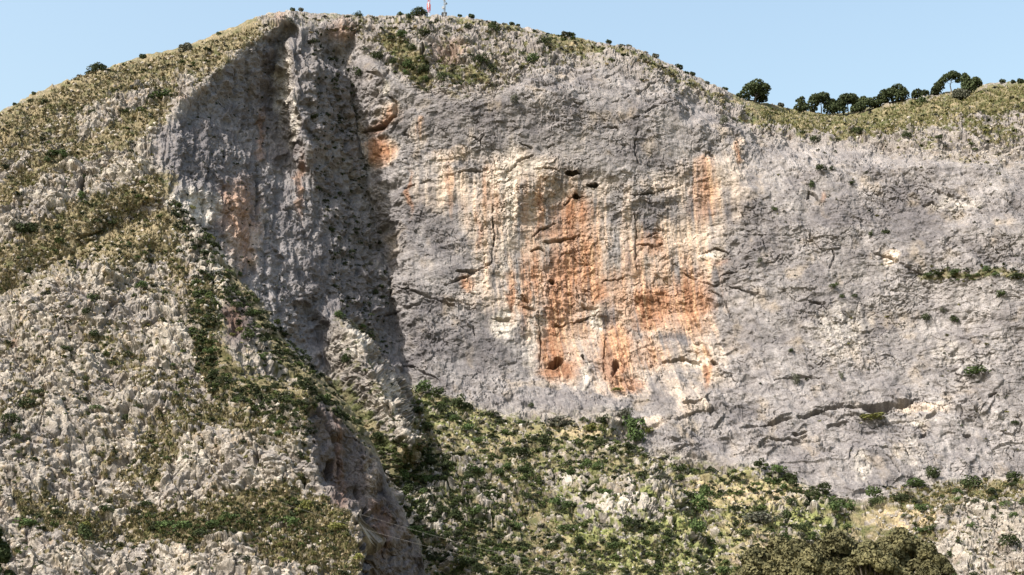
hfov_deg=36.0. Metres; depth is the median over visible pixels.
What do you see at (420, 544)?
cable
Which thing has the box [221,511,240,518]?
shrub
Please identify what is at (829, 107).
pine bush
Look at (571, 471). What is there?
shrub
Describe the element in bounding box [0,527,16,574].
broadleaf tree
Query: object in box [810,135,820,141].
shrub
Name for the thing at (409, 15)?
shrub
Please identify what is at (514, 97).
shrub
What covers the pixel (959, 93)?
pine bush
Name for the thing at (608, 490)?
shrub
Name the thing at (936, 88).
leaning pine
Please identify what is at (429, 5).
lattice mast
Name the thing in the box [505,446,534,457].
shrub
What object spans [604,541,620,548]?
shrub
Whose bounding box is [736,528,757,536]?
shrub
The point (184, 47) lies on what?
skyline shrub
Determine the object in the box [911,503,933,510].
shrub
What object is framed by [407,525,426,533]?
shrub
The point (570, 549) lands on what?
shrub
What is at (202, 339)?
scrub
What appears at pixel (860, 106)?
leaning pine
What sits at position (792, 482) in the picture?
shrub
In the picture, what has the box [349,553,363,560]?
shrub
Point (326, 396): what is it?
shrub
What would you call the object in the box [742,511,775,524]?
shrub
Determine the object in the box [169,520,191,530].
shrub
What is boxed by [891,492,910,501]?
shrub
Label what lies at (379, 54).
shrub
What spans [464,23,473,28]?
shrub
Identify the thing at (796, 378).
shrub
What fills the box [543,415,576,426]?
shrub
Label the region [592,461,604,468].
shrub
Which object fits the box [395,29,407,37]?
shrub
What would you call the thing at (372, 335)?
shrub
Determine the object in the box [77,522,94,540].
shrub
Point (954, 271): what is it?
shrub
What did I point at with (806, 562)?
broadleaf tree
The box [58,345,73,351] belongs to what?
shrub
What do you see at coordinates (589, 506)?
shrub
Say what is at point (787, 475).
shrub
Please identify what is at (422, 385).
shrub
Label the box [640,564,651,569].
shrub
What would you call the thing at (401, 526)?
cable
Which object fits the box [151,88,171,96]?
shrub
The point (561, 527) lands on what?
shrub
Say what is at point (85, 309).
shrub
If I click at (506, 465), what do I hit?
shrub
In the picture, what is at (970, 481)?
shrub
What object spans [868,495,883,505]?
shrub
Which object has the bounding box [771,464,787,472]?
shrub
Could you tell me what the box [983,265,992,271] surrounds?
shrub
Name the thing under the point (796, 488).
shrub
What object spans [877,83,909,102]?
twin pine
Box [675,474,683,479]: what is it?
shrub
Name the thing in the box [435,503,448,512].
shrub
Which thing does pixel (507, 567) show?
shrub
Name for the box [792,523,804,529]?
shrub
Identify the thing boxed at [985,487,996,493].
shrub
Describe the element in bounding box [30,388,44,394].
shrub
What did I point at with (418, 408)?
shrub
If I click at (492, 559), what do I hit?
shrub
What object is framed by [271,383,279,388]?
shrub
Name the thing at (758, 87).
umbrella pine
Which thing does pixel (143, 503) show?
shrub
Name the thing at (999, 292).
shrub
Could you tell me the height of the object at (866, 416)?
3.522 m
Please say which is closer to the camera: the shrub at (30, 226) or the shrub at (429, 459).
the shrub at (30, 226)
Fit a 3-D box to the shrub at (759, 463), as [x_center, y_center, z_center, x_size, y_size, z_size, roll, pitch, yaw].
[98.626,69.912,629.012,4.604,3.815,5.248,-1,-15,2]
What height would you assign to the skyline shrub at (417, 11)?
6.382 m
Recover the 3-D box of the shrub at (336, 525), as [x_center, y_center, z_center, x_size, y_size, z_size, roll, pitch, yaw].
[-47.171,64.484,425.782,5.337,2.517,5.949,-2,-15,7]
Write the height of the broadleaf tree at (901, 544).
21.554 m
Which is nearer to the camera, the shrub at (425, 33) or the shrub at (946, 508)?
the shrub at (946, 508)
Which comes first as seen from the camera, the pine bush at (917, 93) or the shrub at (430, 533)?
the shrub at (430, 533)
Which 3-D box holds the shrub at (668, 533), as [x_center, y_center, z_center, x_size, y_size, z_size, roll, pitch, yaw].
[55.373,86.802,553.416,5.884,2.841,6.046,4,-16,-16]
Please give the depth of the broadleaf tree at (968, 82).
801.25 m
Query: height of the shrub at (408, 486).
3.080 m
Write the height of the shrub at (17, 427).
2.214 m
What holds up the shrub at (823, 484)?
on the mountain
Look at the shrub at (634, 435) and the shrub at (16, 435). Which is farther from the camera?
the shrub at (634, 435)
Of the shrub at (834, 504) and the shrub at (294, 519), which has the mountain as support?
the shrub at (834, 504)
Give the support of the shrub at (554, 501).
on the mountain
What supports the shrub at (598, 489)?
on the mountain
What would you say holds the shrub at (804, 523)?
on the mountain
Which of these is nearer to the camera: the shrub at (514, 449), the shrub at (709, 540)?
the shrub at (709, 540)
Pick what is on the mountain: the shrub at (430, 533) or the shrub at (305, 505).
the shrub at (430, 533)
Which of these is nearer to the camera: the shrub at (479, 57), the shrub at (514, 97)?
the shrub at (514, 97)
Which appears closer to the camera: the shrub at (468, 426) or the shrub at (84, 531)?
the shrub at (84, 531)
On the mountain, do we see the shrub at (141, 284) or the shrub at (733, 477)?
the shrub at (733, 477)
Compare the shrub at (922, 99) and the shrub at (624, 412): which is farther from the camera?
the shrub at (922, 99)
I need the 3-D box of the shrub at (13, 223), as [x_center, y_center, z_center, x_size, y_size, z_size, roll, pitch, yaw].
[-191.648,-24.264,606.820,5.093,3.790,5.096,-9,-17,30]
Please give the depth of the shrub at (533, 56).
777.41 m
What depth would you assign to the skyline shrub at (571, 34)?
816.40 m
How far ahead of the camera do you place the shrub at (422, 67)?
769.78 m
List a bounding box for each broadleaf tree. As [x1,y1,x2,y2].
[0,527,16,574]
[730,535,821,574]
[789,546,838,574]
[810,529,860,574]
[839,539,907,574]
[875,526,926,572]
[906,542,955,574]
[960,72,982,92]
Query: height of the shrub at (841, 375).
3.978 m
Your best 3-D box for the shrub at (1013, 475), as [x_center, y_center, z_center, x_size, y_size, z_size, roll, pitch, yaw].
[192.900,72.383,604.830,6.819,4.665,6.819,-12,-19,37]
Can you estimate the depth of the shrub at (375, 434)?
597.14 m
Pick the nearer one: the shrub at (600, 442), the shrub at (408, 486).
the shrub at (408, 486)
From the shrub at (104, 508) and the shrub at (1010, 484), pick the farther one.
the shrub at (1010, 484)
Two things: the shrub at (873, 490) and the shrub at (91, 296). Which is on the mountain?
the shrub at (873, 490)
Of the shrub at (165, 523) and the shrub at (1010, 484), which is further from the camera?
the shrub at (1010, 484)
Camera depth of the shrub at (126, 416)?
487.01 m
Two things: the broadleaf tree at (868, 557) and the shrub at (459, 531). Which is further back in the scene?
the shrub at (459, 531)
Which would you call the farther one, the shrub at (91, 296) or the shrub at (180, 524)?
the shrub at (91, 296)
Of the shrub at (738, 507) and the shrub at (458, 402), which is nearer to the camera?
the shrub at (738, 507)
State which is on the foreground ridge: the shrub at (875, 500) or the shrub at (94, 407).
the shrub at (94, 407)
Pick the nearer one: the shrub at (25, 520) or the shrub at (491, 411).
the shrub at (25, 520)
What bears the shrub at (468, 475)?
on the mountain
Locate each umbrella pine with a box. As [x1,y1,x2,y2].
[740,78,771,102]
[807,91,834,113]
[836,93,858,114]
[938,70,961,91]
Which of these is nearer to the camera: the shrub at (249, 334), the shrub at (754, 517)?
the shrub at (249, 334)
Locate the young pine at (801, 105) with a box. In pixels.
[793,96,809,111]
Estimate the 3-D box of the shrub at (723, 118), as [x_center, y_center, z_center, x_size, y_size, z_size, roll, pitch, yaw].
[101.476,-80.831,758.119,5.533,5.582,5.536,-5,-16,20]
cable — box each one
[245,471,559,566]
[256,492,550,574]
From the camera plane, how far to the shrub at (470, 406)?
668.34 m
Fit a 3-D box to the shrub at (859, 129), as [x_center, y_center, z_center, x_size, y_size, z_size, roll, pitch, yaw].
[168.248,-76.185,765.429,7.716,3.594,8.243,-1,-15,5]
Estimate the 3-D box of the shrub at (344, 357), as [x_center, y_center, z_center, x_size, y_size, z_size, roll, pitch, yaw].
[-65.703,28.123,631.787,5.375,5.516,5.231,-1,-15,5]
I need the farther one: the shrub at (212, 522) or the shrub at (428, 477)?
the shrub at (428, 477)
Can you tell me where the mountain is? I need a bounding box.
[0,10,1023,574]
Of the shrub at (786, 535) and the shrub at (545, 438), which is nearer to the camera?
the shrub at (786, 535)
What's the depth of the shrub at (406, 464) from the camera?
600.59 m
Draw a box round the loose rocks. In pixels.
[0,14,1023,574]
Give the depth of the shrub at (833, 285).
690.42 m
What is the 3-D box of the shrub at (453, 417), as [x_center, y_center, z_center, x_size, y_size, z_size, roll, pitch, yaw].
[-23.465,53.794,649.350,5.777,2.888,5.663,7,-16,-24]
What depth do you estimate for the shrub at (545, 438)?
630.62 m
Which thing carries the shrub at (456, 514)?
on the mountain
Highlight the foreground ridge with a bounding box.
[0,198,425,574]
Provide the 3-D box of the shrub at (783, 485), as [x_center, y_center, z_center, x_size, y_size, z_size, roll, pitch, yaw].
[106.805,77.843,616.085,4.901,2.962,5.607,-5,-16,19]
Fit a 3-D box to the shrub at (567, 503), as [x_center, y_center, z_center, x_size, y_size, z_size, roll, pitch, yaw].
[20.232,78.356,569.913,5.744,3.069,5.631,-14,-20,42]
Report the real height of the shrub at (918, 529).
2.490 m
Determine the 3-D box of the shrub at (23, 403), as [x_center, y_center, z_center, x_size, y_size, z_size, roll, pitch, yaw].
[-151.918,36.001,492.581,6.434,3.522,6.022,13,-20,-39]
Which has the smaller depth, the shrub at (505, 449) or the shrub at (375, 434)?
the shrub at (375, 434)
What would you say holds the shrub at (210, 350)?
on the foreground ridge
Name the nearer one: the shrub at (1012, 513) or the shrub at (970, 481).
the shrub at (1012, 513)
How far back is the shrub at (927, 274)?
682.64 m
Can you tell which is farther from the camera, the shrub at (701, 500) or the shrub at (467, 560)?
the shrub at (701, 500)
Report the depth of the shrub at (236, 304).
555.28 m
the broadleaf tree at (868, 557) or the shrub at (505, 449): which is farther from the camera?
the shrub at (505, 449)
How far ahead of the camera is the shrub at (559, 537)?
546.42 m
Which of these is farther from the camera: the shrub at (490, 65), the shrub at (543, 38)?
the shrub at (543, 38)
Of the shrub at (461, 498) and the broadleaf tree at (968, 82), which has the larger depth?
the broadleaf tree at (968, 82)
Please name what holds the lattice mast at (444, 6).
on the mountain
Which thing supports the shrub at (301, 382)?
on the foreground ridge
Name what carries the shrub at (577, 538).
on the mountain
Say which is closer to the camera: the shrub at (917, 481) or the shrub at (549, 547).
the shrub at (549, 547)
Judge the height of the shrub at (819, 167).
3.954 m
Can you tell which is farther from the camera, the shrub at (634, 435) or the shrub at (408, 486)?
the shrub at (634, 435)
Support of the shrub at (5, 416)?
on the foreground ridge
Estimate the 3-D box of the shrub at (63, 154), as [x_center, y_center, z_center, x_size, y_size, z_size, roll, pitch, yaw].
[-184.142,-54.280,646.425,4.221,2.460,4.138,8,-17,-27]
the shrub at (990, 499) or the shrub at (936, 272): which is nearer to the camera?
the shrub at (990, 499)
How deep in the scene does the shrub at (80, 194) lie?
623.13 m
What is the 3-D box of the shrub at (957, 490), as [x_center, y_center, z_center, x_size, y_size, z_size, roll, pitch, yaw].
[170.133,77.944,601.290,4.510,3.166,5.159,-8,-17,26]
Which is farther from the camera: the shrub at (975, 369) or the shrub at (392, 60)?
the shrub at (392, 60)
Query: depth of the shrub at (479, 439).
636.77 m
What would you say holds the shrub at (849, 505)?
on the mountain
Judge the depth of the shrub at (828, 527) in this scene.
577.65 m
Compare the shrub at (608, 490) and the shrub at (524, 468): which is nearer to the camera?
the shrub at (608, 490)
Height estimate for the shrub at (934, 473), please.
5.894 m
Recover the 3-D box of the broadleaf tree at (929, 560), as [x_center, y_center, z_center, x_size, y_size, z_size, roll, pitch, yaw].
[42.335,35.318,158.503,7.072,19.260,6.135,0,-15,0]
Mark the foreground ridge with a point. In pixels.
(345, 469)
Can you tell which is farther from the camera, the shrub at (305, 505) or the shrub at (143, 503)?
the shrub at (143, 503)
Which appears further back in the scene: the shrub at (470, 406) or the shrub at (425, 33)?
the shrub at (425, 33)
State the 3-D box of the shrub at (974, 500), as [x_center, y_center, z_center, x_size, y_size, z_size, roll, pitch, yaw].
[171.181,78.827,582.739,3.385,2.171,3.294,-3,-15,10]
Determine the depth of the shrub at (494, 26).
794.14 m
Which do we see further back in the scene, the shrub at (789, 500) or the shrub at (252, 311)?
the shrub at (789, 500)
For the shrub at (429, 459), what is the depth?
617.94 m
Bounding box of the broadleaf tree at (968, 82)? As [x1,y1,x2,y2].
[960,72,982,92]
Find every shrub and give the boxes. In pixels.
[0,413,23,422]
[0,428,8,435]
[8,220,21,228]
[11,433,22,438]
[12,516,38,526]
[14,396,36,406]
[14,423,25,429]
[15,222,39,232]
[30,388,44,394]
[43,156,52,161]
[45,410,53,416]
[46,149,67,154]
[48,508,63,514]
[58,152,67,156]
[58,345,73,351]
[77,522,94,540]
[78,190,85,199]
[80,307,91,314]
[86,62,106,72]
[86,293,98,299]
[88,329,99,337]
[89,404,103,409]
[102,505,115,511]
[122,414,128,420]
[135,281,147,287]
[138,500,151,506]
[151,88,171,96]
[156,520,174,527]
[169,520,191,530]
[178,42,192,51]
[190,528,207,538]
[202,345,217,353]
[205,519,222,527]
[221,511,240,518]
[229,301,242,307]
[241,331,256,339]
[246,307,256,314]
[258,337,267,342]
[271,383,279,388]
[278,556,287,561]
[283,515,300,525]
[295,499,312,510]
[296,380,310,385]
[324,393,330,399]
[327,522,344,530]
[332,310,345,316]
[341,353,350,362]
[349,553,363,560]
[351,66,362,75]
[353,10,363,17]
[366,331,374,339]
[370,51,382,58]
[370,432,383,439]
[389,57,397,63]
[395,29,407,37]
[400,469,410,480]
[401,462,412,467]
[402,484,414,489]
[403,59,418,68]
[405,13,414,17]
[406,43,415,49]
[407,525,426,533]
[410,6,427,15]
[412,406,427,411]
[414,379,433,392]
[414,475,435,480]
[417,63,429,73]
[417,502,427,509]
[418,28,431,35]
[421,421,433,430]
[424,530,436,537]
[425,456,436,463]
[425,517,437,522]
[430,386,445,395]
[434,403,448,411]
[435,70,446,79]
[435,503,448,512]
[439,475,448,479]
[441,531,453,537]
[448,509,465,519]
[449,414,461,421]
[450,393,466,409]
[453,529,462,535]
[454,496,464,501]
[455,555,474,565]
[460,520,473,524]
[462,423,474,429]
[462,473,472,478]
[463,402,473,409]
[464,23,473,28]
[465,463,485,473]
[471,505,483,512]
[471,562,484,573]
[472,436,486,443]
[473,53,490,64]
[483,409,500,415]
[487,21,503,32]
[487,557,496,561]
[488,62,498,71]
[492,467,504,475]
[500,447,510,451]
[501,462,512,469]
[501,563,519,574]
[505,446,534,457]
[510,93,517,103]
[510,520,522,526]
[514,465,531,472]
[519,490,532,498]
[526,53,538,61]
[536,432,552,446]
[537,34,552,43]
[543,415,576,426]
[545,542,558,550]
[548,494,563,504]
[552,535,563,540]
[553,524,578,531]
[561,500,576,507]
[562,466,575,475]
[565,546,575,552]
[568,31,575,36]
[573,533,585,541]
[577,570,596,574]
[578,458,591,468]
[582,423,599,430]
[584,504,595,509]
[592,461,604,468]
[592,487,606,491]
[593,436,609,446]
[596,414,609,423]
[600,488,612,493]
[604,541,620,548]
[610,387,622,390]
[618,407,634,417]
[621,414,645,429]
[622,514,634,528]
[625,427,646,441]
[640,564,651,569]
[642,426,654,432]
[649,523,664,530]
[663,531,679,536]
[670,466,685,471]
[675,64,682,69]
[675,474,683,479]
[686,518,706,531]
[689,493,709,511]
[699,485,714,496]
[703,535,715,545]
[715,566,733,573]
[719,114,728,123]
[729,475,740,479]
[729,505,742,510]
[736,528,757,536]
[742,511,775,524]
[753,457,763,466]
[763,477,776,483]
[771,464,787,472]
[775,509,794,520]
[779,483,789,488]
[780,532,791,539]
[781,472,797,481]
[783,496,797,504]
[788,479,796,486]
[788,487,806,492]
[790,373,801,384]
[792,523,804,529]
[799,521,812,530]
[808,179,814,189]
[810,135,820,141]
[810,490,821,496]
[815,164,826,170]
[816,481,831,491]
[820,526,835,530]
[826,500,845,511]
[828,282,839,287]
[838,371,843,378]
[842,499,855,509]
[850,127,865,132]
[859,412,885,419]
[865,485,883,496]
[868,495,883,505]
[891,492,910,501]
[900,131,911,136]
[904,477,925,486]
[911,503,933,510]
[913,526,926,531]
[916,96,927,103]
[920,313,930,320]
[923,272,932,277]
[924,466,940,477]
[925,524,937,530]
[932,268,940,275]
[936,134,943,139]
[942,503,952,514]
[948,315,958,321]
[949,268,961,274]
[952,488,962,493]
[960,475,982,488]
[963,365,991,375]
[970,498,979,502]
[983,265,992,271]
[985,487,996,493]
[987,497,995,501]
[996,289,1006,295]
[998,533,1021,546]
[999,500,1012,505]
[1005,470,1023,479]
[1006,481,1017,486]
[1008,272,1021,279]
[1008,512,1017,517]
[1010,420,1019,424]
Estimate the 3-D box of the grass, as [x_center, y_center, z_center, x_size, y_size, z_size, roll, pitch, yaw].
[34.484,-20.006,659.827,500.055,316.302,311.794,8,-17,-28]
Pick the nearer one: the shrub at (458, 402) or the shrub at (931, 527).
the shrub at (931, 527)
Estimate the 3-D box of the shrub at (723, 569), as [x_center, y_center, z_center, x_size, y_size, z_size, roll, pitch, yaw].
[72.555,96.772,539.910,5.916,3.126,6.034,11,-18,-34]
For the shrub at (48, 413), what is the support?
on the foreground ridge
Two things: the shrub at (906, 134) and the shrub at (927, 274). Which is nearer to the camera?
the shrub at (927, 274)
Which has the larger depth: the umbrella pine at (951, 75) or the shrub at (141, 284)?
the umbrella pine at (951, 75)
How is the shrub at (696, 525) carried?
on the mountain
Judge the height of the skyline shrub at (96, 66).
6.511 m
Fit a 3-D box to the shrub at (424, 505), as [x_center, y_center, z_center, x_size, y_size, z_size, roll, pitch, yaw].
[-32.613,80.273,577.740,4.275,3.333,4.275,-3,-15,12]
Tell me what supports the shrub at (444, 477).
on the mountain
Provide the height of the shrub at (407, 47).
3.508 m
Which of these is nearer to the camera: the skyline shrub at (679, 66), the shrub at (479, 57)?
the shrub at (479, 57)
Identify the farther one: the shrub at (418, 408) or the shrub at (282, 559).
the shrub at (418, 408)
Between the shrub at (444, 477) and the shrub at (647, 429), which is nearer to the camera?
the shrub at (444, 477)
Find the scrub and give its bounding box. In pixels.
[0,9,1023,574]
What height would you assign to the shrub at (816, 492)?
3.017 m
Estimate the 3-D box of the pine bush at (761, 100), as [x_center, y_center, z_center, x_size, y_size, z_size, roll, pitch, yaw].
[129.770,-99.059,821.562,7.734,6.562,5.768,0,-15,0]
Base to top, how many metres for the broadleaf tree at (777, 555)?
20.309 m
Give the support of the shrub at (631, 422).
on the mountain
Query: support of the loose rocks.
on the mountain
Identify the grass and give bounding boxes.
[0,14,1023,574]
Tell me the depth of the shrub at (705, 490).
604.79 m
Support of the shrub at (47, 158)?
on the mountain
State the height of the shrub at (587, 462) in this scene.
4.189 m
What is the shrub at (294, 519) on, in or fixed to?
on the foreground ridge
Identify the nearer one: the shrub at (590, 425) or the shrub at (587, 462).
the shrub at (587, 462)
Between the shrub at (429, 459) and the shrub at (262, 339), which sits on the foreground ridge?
the shrub at (262, 339)
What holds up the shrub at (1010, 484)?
on the mountain
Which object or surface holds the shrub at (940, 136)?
on the mountain
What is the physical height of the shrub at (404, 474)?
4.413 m
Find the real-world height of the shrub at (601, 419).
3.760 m
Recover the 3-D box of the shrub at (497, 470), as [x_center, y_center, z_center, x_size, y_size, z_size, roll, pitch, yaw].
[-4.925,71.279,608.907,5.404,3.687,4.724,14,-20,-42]
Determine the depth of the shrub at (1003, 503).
575.81 m
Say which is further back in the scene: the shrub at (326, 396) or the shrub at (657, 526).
the shrub at (657, 526)
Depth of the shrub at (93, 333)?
531.51 m
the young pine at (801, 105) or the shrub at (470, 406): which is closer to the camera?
the shrub at (470, 406)
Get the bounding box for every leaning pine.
[850,96,871,112]
[930,80,944,95]
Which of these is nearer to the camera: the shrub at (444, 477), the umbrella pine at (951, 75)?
the shrub at (444, 477)
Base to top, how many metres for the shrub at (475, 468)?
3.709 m
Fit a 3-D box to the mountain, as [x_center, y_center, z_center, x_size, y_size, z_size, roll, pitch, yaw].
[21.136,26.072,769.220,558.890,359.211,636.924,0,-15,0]
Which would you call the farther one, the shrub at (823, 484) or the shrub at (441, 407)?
the shrub at (441, 407)
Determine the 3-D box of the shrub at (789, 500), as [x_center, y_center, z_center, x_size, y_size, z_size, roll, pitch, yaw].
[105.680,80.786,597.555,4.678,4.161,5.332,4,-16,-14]
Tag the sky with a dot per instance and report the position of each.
(805, 48)
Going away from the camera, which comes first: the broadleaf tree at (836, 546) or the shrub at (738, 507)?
the broadleaf tree at (836, 546)
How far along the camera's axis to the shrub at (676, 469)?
635.79 m
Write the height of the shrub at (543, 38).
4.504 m
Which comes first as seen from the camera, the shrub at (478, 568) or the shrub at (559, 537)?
the shrub at (478, 568)
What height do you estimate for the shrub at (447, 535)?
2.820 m
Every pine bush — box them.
[754,95,767,102]
[822,100,848,114]
[864,96,888,107]
[911,88,929,98]
[951,88,970,99]
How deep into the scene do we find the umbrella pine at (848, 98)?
846.88 m
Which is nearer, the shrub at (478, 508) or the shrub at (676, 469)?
the shrub at (478, 508)
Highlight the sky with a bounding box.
[0,0,1023,113]
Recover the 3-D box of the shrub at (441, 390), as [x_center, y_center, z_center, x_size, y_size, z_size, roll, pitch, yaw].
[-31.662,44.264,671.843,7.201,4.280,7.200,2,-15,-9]
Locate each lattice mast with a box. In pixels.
[427,0,430,16]
[442,0,446,11]
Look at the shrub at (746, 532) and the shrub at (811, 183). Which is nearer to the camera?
the shrub at (746, 532)
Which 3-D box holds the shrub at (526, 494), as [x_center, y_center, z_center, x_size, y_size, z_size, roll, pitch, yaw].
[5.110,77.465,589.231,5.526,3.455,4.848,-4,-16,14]
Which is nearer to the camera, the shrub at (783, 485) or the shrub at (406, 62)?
the shrub at (783, 485)
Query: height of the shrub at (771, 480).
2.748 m
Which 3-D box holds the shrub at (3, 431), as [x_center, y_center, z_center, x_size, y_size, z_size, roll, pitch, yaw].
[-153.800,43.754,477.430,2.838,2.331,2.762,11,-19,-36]
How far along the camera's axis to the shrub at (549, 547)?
544.89 m
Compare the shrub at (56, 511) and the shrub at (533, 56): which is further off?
the shrub at (533, 56)
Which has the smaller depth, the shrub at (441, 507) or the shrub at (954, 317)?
the shrub at (441, 507)
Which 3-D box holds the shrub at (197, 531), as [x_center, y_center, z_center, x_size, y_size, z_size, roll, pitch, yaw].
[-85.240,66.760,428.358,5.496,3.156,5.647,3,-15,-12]
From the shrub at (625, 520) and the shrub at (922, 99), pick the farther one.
the shrub at (922, 99)
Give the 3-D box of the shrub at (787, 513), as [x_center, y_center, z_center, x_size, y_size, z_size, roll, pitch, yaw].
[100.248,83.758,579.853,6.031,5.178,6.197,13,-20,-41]
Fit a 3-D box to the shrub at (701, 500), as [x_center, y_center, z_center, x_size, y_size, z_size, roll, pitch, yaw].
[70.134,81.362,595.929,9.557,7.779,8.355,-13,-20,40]
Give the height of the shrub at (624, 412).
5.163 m
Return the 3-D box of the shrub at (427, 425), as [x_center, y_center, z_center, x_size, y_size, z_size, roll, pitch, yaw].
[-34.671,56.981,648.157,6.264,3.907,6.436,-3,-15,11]
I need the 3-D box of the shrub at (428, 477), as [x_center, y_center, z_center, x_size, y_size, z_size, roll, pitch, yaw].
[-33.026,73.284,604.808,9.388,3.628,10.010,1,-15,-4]
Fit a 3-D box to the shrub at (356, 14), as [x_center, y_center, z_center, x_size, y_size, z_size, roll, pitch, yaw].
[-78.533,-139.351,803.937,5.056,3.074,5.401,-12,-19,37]
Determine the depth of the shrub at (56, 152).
648.64 m
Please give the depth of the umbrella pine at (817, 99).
847.07 m
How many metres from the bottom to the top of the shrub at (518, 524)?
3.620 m
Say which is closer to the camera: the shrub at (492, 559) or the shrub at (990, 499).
the shrub at (492, 559)
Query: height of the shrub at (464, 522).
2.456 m
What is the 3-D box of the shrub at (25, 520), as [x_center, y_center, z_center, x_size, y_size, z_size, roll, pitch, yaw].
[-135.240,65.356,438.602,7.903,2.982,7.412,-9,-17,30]
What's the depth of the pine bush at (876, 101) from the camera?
841.57 m
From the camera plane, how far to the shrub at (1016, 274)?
662.14 m
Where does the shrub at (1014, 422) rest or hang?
on the mountain
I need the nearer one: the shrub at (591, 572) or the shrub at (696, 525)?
the shrub at (591, 572)
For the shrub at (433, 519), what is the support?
on the mountain
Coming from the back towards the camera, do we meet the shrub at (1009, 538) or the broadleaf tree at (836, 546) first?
the shrub at (1009, 538)
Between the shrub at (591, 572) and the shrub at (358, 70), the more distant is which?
the shrub at (358, 70)
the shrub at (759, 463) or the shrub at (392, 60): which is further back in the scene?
the shrub at (392, 60)
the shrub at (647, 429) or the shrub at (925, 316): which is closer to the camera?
the shrub at (647, 429)
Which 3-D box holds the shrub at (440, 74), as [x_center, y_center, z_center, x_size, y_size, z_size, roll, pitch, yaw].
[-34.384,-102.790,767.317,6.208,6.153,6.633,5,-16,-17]

